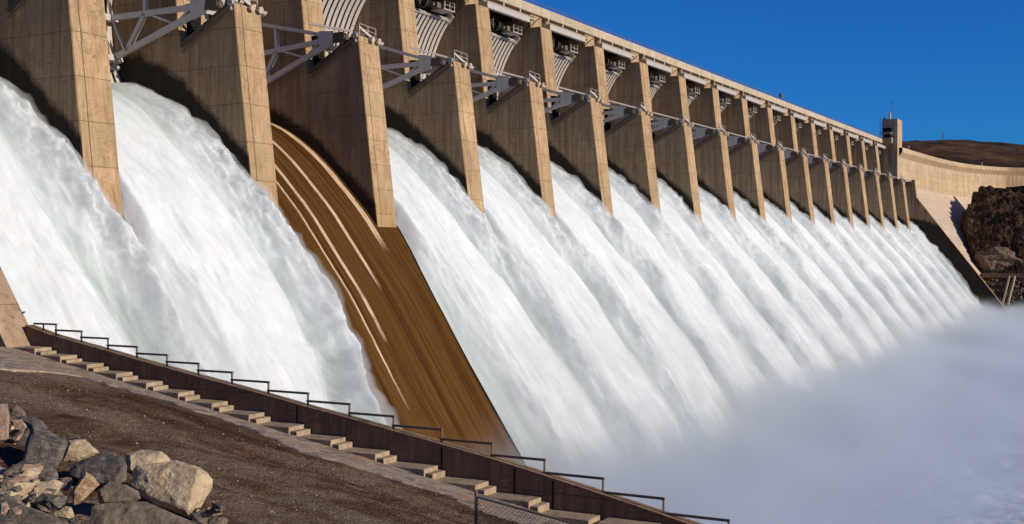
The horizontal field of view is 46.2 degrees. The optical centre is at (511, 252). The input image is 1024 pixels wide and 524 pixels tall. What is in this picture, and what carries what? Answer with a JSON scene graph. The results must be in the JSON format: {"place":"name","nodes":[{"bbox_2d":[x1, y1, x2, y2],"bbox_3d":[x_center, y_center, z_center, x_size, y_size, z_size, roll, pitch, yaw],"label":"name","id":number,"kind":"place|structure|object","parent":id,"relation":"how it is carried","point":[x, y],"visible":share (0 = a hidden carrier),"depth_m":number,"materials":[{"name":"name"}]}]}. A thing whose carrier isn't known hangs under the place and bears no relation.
{"place":"outdoors","nodes":[
{"label":"outdoors","id":0,"kind":"place"},
{"bbox_2d":[0,444,217,523],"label":"ground","id":1,"kind":"structure","parent":0,"point":[10,455],"depth_m":25.33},
{"bbox_2d":[0,403,8,439],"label":"boulder","id":2,"kind":"object","parent":1,"relation":"on","point":[4,423],"visible":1,"depth_m":27.49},
{"bbox_2d":[0,514,16,523],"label":"boulder","id":3,"kind":"object","parent":1,"relation":"on","point":[5,519],"visible":1,"depth_m":17.36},
{"bbox_2d":[0,493,16,500],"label":"stone","id":4,"kind":"object","parent":1,"relation":"on","point":[7,496],"visible":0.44,"depth_m":19.64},
{"bbox_2d":[3,436,13,442],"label":"stone","id":5,"kind":"object","parent":1,"relation":"on","point":[8,440],"visible":0.37,"depth_m":28.01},
{"bbox_2d":[9,430,26,435],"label":"stone","id":6,"kind":"object","parent":5,"relation":"on","point":[13,432],"visible":0.4,"depth_m":28.13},
{"bbox_2d":[11,419,26,430],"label":"boulder","id":7,"kind":"object","parent":6,"relation":"on","point":[19,424],"visible":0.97,"depth_m":27.95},
{"bbox_2d":[0,482,34,502],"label":"stone","id":8,"kind":"object","parent":1,"relation":"on","point":[26,487],"visible":0.66,"depth_m":20.45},
{"bbox_2d":[10,430,24,441],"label":"boulder","id":9,"kind":"object","parent":1,"relation":"on","point":[17,436],"visible":1,"depth_m":27.14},
{"bbox_2d":[12,495,25,503],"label":"stone","id":10,"kind":"object","parent":1,"relation":"on","point":[18,498],"visible":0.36,"depth_m":19.89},
{"bbox_2d":[18,434,28,443],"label":"stone","id":11,"kind":"object","parent":1,"relation":"on","point":[23,439],"visible":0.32,"depth_m":27.70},
{"bbox_2d":[29,493,38,500],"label":"stone","id":12,"kind":"object","parent":1,"relation":"on","point":[32,497],"visible":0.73,"depth_m":20.19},
{"bbox_2d":[0,497,69,523],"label":"boulder","id":13,"kind":"object","parent":1,"relation":"on","point":[29,515],"visible":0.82,"depth_m":18.57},
{"bbox_2d":[0,502,9,514],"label":"boulder","id":14,"kind":"object","parent":13,"relation":"on","point":[4,508],"visible":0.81,"depth_m":18.36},
{"bbox_2d":[11,507,21,514],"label":"boulder","id":15,"kind":"object","parent":13,"relation":"on","point":[16,511],"visible":1,"depth_m":18.28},
{"bbox_2d":[36,504,50,512],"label":"boulder","id":16,"kind":"object","parent":1,"relation":"on","point":[39,507],"visible":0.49,"depth_m":20.54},
{"bbox_2d":[22,424,67,467],"bbox_3d":[-10.186,4.245,26.144,1.058,0.995,0.841,0,0,12],"label":"boulder","id":17,"kind":"object","parent":1,"relation":"on","point":[45,446],"visible":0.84,"depth_m":25.95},
{"bbox_2d":[37,465,58,481],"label":"boulder","id":18,"kind":"object","parent":1,"relation":"on","point":[48,473],"visible":0.29,"depth_m":23.16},
{"bbox_2d":[34,479,63,494],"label":"stone","id":19,"kind":"object","parent":1,"relation":"on","point":[40,487],"visible":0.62,"depth_m":20.71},
{"bbox_2d":[51,506,73,518],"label":"boulder","id":20,"kind":"object","parent":1,"relation":"on","point":[65,512],"visible":0.91,"depth_m":20.26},
{"bbox_2d":[56,477,73,490],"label":"stone","id":21,"kind":"object","parent":1,"relation":"on","point":[68,482],"visible":0.73,"depth_m":22.79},
{"bbox_2d":[68,517,80,523],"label":"boulder","id":22,"kind":"object","parent":1,"relation":"on","point":[74,520],"visible":0.95,"depth_m":19.57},
{"bbox_2d":[69,452,126,486],"bbox_3d":[-8.706,4.611,25.396,1.321,0.787,1.275,0,0,3],"label":"boulder","id":23,"kind":"object","parent":1,"relation":"on","point":[103,469],"visible":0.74,"depth_m":25.00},
{"bbox_2d":[97,481,140,503],"bbox_3d":[-7.429,4.603,22.850,0.926,0.486,0.683,0,0,29],"label":"boulder","id":24,"kind":"object","parent":1,"relation":"on","point":[112,492],"visible":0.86,"depth_m":22.69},
{"bbox_2d":[90,502,196,523],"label":"boulder","id":25,"kind":"object","parent":1,"relation":"on","point":[129,513],"visible":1,"depth_m":20.92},
{"bbox_2d":[131,460,212,516],"bbox_3d":[-7.109,4.913,25.319,1.932,1.082,1.481,0,0,29],"label":"boulder","id":26,"kind":"object","parent":1,"relation":"on","point":[181,488],"visible":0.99,"depth_m":24.73,"materials":[{"name":"stone"}]},
{"bbox_2d":[190,512,202,523],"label":"boulder","id":27,"kind":"object","parent":1,"relation":"on","point":[195,517],"visible":0.91,"depth_m":23.96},
{"bbox_2d":[111,82,386,424],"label":"water","id":28,"kind":"structure","parent":0,"point":[251,287],"depth_m":88.07,"materials":[{"name":"liquid"}]},
{"bbox_2d":[0,370,518,523],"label":"ground","id":29,"kind":"structure","parent":0,"point":[341,498],"depth_m":41.52,"materials":[{"name":"soil"}]},
{"bbox_2d":[10,405,25,417],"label":"boulder","id":30,"kind":"object","parent":29,"relation":"on","point":[17,411],"visible":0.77,"depth_m":29.42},
{"bbox_2d":[16,416,46,428],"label":"boulder","id":31,"kind":"object","parent":29,"relation":"on","point":[28,421],"visible":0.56,"depth_m":28.94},
{"bbox_2d":[63,439,98,461],"bbox_3d":[-9.714,4.480,27.195,0.775,0.520,0.831,0,0,-10],"label":"boulder","id":32,"kind":"object","parent":29,"relation":"on","point":[78,449],"visible":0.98,"depth_m":26.85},
{"bbox_2d":[70,472,99,504],"bbox_3d":[-8.105,4.446,22.624,0.570,0.571,0.415,0,0,29],"label":"boulder","id":33,"kind":"object","parent":29,"relation":"on","point":[87,484],"visible":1,"depth_m":22.50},
{"bbox_2d":[125,450,170,474],"bbox_3d":[-8.357,4.814,27.398,0.891,0.639,1.145,0,0,-30],"label":"boulder","id":34,"kind":"object","parent":29,"relation":"on","point":[135,458],"visible":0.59,"depth_m":27.05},
{"bbox_2d":[200,507,213,514],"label":"stone","id":35,"kind":"object","parent":29,"relation":"on","point":[209,511],"visible":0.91,"depth_m":24.32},
{"bbox_2d":[216,517,227,523],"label":"stone","id":36,"kind":"object","parent":29,"relation":"on","point":[222,520],"visible":0.88,"depth_m":24.22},
{"bbox_2d":[211,502,224,513],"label":"stone","id":37,"kind":"object","parent":36,"relation":"on","point":[220,507],"visible":1,"depth_m":24.22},
{"bbox_2d":[0,372,507,522],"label":"pebbles","id":38,"kind":"object","parent":29,"relation":"on","point":[215,459],"visible":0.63,"depth_m":42.24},
{"bbox_2d":[14,346,660,523],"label":"staircase","id":39,"kind":"structure","parent":29,"relation":"on","point":[534,503],"depth_m":50.90,"materials":[{"name":"concrete"}]},
{"bbox_2d":[474,490,577,523],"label":"chain link fence","id":40,"kind":"object","parent":29,"relation":"on","point":[476,505],"visible":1,"depth_m":28.57,"materials":[{"name":"metal"}]},
{"bbox_2d":[0,347,568,523],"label":"path","id":41,"kind":"structure","parent":0,"point":[15,360],"depth_m":49.34,"materials":[{"name":"concrete"}]},
{"bbox_2d":[523,0,1023,144],"label":"sky","id":42,"kind":"structure","parent":0,"point":[953,68],"materials":[{"name":"blue"}]},
{"bbox_2d":[667,340,1023,523],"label":"water","id":43,"kind":"structure","parent":0,"point":[945,446],"depth_m":141.76,"materials":[{"name":"liquid"}]},
{"bbox_2d":[902,140,1023,167],"bbox_3d":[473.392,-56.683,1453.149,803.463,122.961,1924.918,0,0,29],"label":"hill","id":44,"kind":"structure","parent":0,"point":[994,154],"depth_m":1059.40,"materials":[{"name":"soil"}]},
{"bbox_2d":[960,185,1023,330],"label":"hill","id":45,"kind":"structure","parent":0,"point":[1017,247],"depth_m":362.72,"materials":[{"name":"stone"}]},
{"bbox_2d":[899,147,1023,273],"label":"abutment wall","id":46,"kind":"structure","parent":45,"relation":"on","point":[945,189],"depth_m":392.80,"materials":[{"name":"concrete"}]},
{"bbox_2d":[963,186,1023,273],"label":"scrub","id":47,"kind":"object","parent":45,"relation":"on","point":[988,203],"visible":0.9,"depth_m":373.14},
{"bbox_2d":[974,246,1022,271],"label":"rock outcrop","id":48,"kind":"object","parent":45,"relation":"on","point":[996,258],"visible":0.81,"depth_m":351.25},
{"bbox_2d":[982,273,1023,277],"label":"road ledge","id":49,"kind":"object","parent":45,"relation":"on","point":[995,275],"visible":1,"depth_m":344.42,"materials":[{"name":"concrete"}]},
{"bbox_2d":[984,279,1023,315],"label":"riprap","id":50,"kind":"object","parent":45,"relation":"on","point":[998,290],"visible":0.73,"depth_m":340.44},
{"bbox_2d":[1002,275,1009,304],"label":"concrete rib","id":51,"kind":"object","parent":50,"relation":"on","point":[1006,288],"visible":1,"depth_m":340.70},
{"bbox_2d":[1007,275,1015,304],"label":"concrete rib","id":52,"kind":"object","parent":50,"relation":"on","point":[1011,289],"visible":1,"depth_m":340.11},
{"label":"boulder","id":53,"kind":"object","parent":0,"visible":0},
{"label":"stone","id":54,"kind":"object","parent":53,"relation":"on","visible":0},
{"bbox_2d":[14,474,37,479],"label":"stone","id":55,"kind":"object","parent":54,"relation":"on","point":[29,477],"visible":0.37,"depth_m":21.72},
{"bbox_2d":[8,474,20,477],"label":"stone","id":56,"kind":"object","parent":55,"relation":"on","point":[13,475],"visible":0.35,"depth_m":21.68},
{"bbox_2d":[19,464,43,474],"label":"stone","id":57,"kind":"object","parent":56,"relation":"on","point":[27,466],"visible":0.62,"depth_m":22.16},
{"bbox_2d":[5,464,22,473],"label":"stone","id":58,"kind":"object","parent":57,"relation":"on","point":[17,468],"visible":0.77,"depth_m":22.02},
{"bbox_2d":[20,467,40,475],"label":"stone","id":59,"kind":"object","parent":55,"relation":"on","point":[34,471],"visible":0.83,"depth_m":21.82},
{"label":"stone","id":60,"kind":"object","parent":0,"visible":0},
{"bbox_2d":[0,476,13,485],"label":"stone","id":61,"kind":"object","parent":60,"relation":"on","point":[4,481],"visible":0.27,"depth_m":21.21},
{"bbox_2d":[7,476,28,482],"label":"stone","id":62,"kind":"object","parent":61,"relation":"on","point":[19,479],"visible":0.39,"depth_m":21.36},
{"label":"stone","id":63,"kind":"object","parent":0,"visible":0},
{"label":"stone","id":64,"kind":"object","parent":63,"relation":"on","visible":0},
{"bbox_2d":[17,459,32,464],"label":"stone","id":65,"kind":"object","parent":64,"relation":"on","point":[23,462],"visible":0.41,"depth_m":22.55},
{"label":"stone","id":66,"kind":"object","parent":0,"visible":0},
{"bbox_2d":[34,493,67,509],"bbox_3d":[-7.540,4.098,19.829,0.398,0.276,0.552,0,0,29],"label":"stone","id":67,"kind":"object","parent":66,"relation":"on","point":[60,502],"visible":0.94,"depth_m":19.69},
{"bbox_2d":[46,496,59,502],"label":"stone","id":68,"kind":"object","parent":67,"relation":"on","point":[53,498],"visible":0.99,"depth_m":19.61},
{"bbox_3d":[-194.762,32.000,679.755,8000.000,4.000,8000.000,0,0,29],"label":"ground","id":69,"kind":"structure","parent":0,"visible":0},
{"bbox_2d":[0,0,910,504],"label":"dam","id":70,"kind":"structure","parent":69,"relation":"on","point":[306,144],"depth_m":113.85,"materials":[{"name":"concrete"}]},
{"bbox_2d":[0,267,31,347],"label":"training wall","id":71,"kind":"structure","parent":70,"relation":"attached to","point":[13,322],"depth_m":61.09,"materials":[{"name":"concrete"}]},
{"bbox_2d":[0,81,214,376],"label":"water","id":72,"kind":"structure","parent":70,"relation":"in","point":[75,254],"depth_m":76.95,"materials":[{"name":"liquid"}]},
{"bbox_2d":[104,0,223,83],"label":"radial gate","id":73,"kind":"structure","parent":70,"relation":"attached to","point":[196,8],"depth_m":100.89,"materials":[{"name":"metal"}]},
{"bbox_2d":[226,0,266,16],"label":"lighting platform","id":74,"kind":"structure","parent":70,"relation":"attached to","point":[260,10],"depth_m":98.42,"materials":[{"name":"metal"}]},
{"bbox_2d":[204,0,350,84],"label":"radial gate","id":75,"kind":"structure","parent":70,"relation":"on","point":[326,40],"depth_m":113.91,"materials":[{"name":"metal"}]},
{"bbox_2d":[25,325,701,523],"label":"parapet wall","id":76,"kind":"structure","parent":70,"relation":"attached to","point":[504,475],"depth_m":50.43,"materials":[{"name":"concrete"}]},
{"bbox_2d":[33,323,729,523],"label":"handrail","id":77,"kind":"object","parent":76,"relation":"on","point":[394,425],"visible":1,"depth_m":50.13,"materials":[{"name":"metal"}]},
{"bbox_2d":[348,23,383,46],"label":"lighting platform","id":78,"kind":"structure","parent":70,"relation":"attached to","point":[372,39],"depth_m":112.98,"materials":[{"name":"metal"}]},
{"bbox_2d":[322,0,446,89],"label":"radial gate","id":79,"kind":"structure","parent":70,"relation":"attached to","point":[343,14],"depth_m":128.91,"materials":[{"name":"metal"}]},
{"bbox_2d":[416,0,454,13],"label":"gate hoist","id":80,"kind":"object","parent":70,"relation":"on","point":[437,7],"visible":1,"depth_m":141.37,"materials":[{"name":"metal"}]},
{"bbox_2d":[444,50,473,70],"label":"lighting platform","id":81,"kind":"structure","parent":70,"relation":"attached to","point":[469,65],"depth_m":127.69,"materials":[{"name":"metal"}]},
{"bbox_2d":[415,8,522,101],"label":"radial gate","id":82,"kind":"structure","parent":70,"relation":"attached to","point":[431,27],"depth_m":143.47,"materials":[{"name":"metal"}]},
{"bbox_2d":[490,16,521,35],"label":"gate hoist","id":83,"kind":"object","parent":70,"relation":"on","point":[496,24],"visible":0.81,"depth_m":155.48,"materials":[{"name":"metal"}]},
{"bbox_2d":[387,130,676,510],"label":"water","id":84,"kind":"structure","parent":70,"relation":"in","point":[558,408],"depth_m":114.23,"materials":[{"name":"liquid"}]},
{"bbox_2d":[521,71,545,88],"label":"lighting platform","id":85,"kind":"structure","parent":70,"relation":"attached to","point":[539,83],"depth_m":142.36,"materials":[{"name":"metal"}]},
{"bbox_2d":[491,32,584,112],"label":"radial gate","id":86,"kind":"structure","parent":70,"relation":"attached to","point":[502,46],"depth_m":157.99,"materials":[{"name":"metal"}]},
{"bbox_2d":[532,1,585,22],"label":"crest railing","id":87,"kind":"object","parent":70,"relation":"on","point":[558,12],"visible":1,"depth_m":167.11,"materials":[{"name":"metal"}]},
{"bbox_2d":[552,36,577,53],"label":"gate hoist","id":88,"kind":"object","parent":70,"relation":"on","point":[557,45],"visible":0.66,"depth_m":170.64,"materials":[{"name":"metal"}]},
{"bbox_2d":[582,88,603,103],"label":"lighting platform","id":89,"kind":"structure","parent":70,"relation":"attached to","point":[596,97],"depth_m":157.08,"materials":[{"name":"metal"}]},
{"bbox_2d":[553,52,635,122],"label":"radial gate","id":90,"kind":"structure","parent":70,"relation":"attached to","point":[562,62],"depth_m":172.35,"materials":[{"name":"metal"}]},
{"bbox_2d":[478,146,733,510],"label":"water","id":91,"kind":"structure","parent":70,"relation":"in","point":[610,336],"depth_m":130.50,"materials":[{"name":"liquid"}]},
{"bbox_2d":[604,54,624,69],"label":"gate hoist","id":92,"kind":"object","parent":70,"relation":"on","point":[612,65],"visible":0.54,"depth_m":185.77,"materials":[{"name":"metal"}]},
{"bbox_2d":[605,69,678,131],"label":"radial gate","id":93,"kind":"structure","parent":70,"relation":"attached to","point":[612,76],"depth_m":186.50,"materials":[{"name":"metal"}]},
{"bbox_2d":[633,102,652,116],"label":"lighting platform","id":94,"kind":"structure","parent":70,"relation":"attached to","point":[648,112],"depth_m":171.87,"materials":[{"name":"metal"}]},
{"bbox_2d":[648,70,663,82],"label":"gate hoist","id":95,"kind":"object","parent":70,"relation":"on","point":[654,79],"visible":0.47,"depth_m":200.50,"materials":[{"name":"metal"}]},
{"bbox_2d":[550,163,775,480],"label":"water","id":96,"kind":"structure","parent":70,"relation":"in","point":[592,229],"depth_m":144.72,"materials":[{"name":"liquid"}]},
{"bbox_2d":[649,83,715,139],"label":"radial gate","id":97,"kind":"structure","parent":70,"relation":"attached to","point":[700,132],"depth_m":200.89,"materials":[{"name":"metal"}]},
{"bbox_2d":[676,114,693,126],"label":"lighting platform","id":98,"kind":"structure","parent":70,"relation":"attached to","point":[688,122],"depth_m":186.46,"materials":[{"name":"metal"}]},
{"bbox_2d":[686,84,699,94],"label":"gate hoist","id":99,"kind":"object","parent":70,"relation":"on","point":[690,91],"visible":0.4,"depth_m":215.33,"materials":[{"name":"metal"}]},
{"bbox_2d":[608,171,813,450],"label":"water","id":100,"kind":"structure","parent":70,"relation":"in","point":[751,374],"depth_m":159.95,"materials":[{"name":"liquid"}]},
{"bbox_2d":[687,94,746,146],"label":"radial gate","id":101,"kind":"structure","parent":70,"relation":"attached to","point":[733,140],"depth_m":215.45,"materials":[{"name":"metal"}]},
{"bbox_2d":[715,124,728,135],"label":"lighting platform","id":102,"kind":"structure","parent":70,"relation":"attached to","point":[725,132],"depth_m":201.40,"materials":[{"name":"metal"}]},
{"bbox_2d":[720,104,774,152],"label":"radial gate","id":103,"kind":"structure","parent":70,"relation":"attached to","point":[762,147],"depth_m":229.97,"materials":[{"name":"metal"}]},
{"bbox_2d":[657,181,845,439],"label":"water","id":104,"kind":"structure","parent":70,"relation":"in","point":[777,344],"depth_m":175.04,"materials":[{"name":"liquid"}]},
{"bbox_2d":[748,113,798,158],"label":"radial gate","id":105,"kind":"structure","parent":70,"relation":"attached to","point":[787,153],"depth_m":244.62,"materials":[{"name":"metal"}]},
{"bbox_2d":[698,188,871,422],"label":"water","id":106,"kind":"structure","parent":70,"relation":"in","point":[769,281],"depth_m":189.70,"materials":[{"name":"liquid"}]},
{"bbox_2d":[773,121,820,163],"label":"radial gate","id":107,"kind":"structure","parent":70,"relation":"attached to","point":[810,159],"depth_m":259.26,"materials":[{"name":"metal"}]},
{"bbox_2d":[733,193,893,407],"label":"water","id":108,"kind":"structure","parent":70,"relation":"in","point":[826,315],"depth_m":204.68,"materials":[{"name":"liquid"}]},
{"bbox_2d":[796,128,839,167],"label":"radial gate","id":109,"kind":"structure","parent":70,"relation":"attached to","point":[834,164],"depth_m":273.95,"materials":[{"name":"metal"}]},
{"bbox_2d":[816,134,856,171],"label":"radial gate","id":110,"kind":"structure","parent":70,"relation":"attached to","point":[849,168],"depth_m":288.51,"materials":[{"name":"metal"}]},
{"bbox_2d":[764,201,911,397],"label":"water","id":111,"kind":"structure","parent":70,"relation":"in","point":[829,283],"depth_m":219.76,"materials":[{"name":"liquid"}]},
{"bbox_2d":[847,166,871,175],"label":"radial gate","id":112,"kind":"structure","parent":70,"relation":"attached to","point":[865,172],"depth_m":303.22,"materials":[{"name":"metal"}]},
{"bbox_2d":[790,204,929,389],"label":"water","id":113,"kind":"structure","parent":70,"relation":"in","point":[903,352],"depth_m":234.66,"materials":[{"name":"liquid"}]},
{"bbox_2d":[813,208,942,376],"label":"water","id":114,"kind":"structure","parent":70,"relation":"in","point":[864,274],"depth_m":249.49,"materials":[{"name":"liquid"}]},
{"bbox_2d":[880,101,901,178],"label":"elevator tower","id":115,"kind":"structure","parent":70,"relation":"on","point":[891,133],"depth_m":350.35,"materials":[{"name":"concrete"}]},
{"bbox_2d":[834,210,956,373],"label":"water","id":116,"kind":"structure","parent":70,"relation":"in","point":[910,309],"depth_m":263.56,"materials":[{"name":"liquid"}]},
{"bbox_2d":[853,215,967,366],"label":"water","id":117,"kind":"structure","parent":70,"relation":"in","point":[942,330],"depth_m":279.70,"materials":[{"name":"liquid"}]},
{"bbox_2d":[869,216,979,359],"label":"water","id":118,"kind":"structure","parent":70,"relation":"in","point":[954,324],"depth_m":293.88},
{"bbox_2d":[884,219,988,353],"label":"water","id":119,"kind":"structure","parent":70,"relation":"in","point":[937,284],"depth_m":308.91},
{"bbox_2d":[898,221,996,347],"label":"water","id":120,"kind":"structure","parent":70,"relation":"in","point":[931,260],"depth_m":324.91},
{"bbox_2d":[878,147,1023,340],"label":"training wall","id":121,"kind":"structure","parent":70,"relation":"attached to","point":[923,220],"depth_m":341.19,"materials":[{"name":"concrete"}]},
{"bbox_2d":[910,222,1003,344],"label":"water","id":122,"kind":"structure","parent":70,"relation":"in","point":[987,322],"depth_m":338.36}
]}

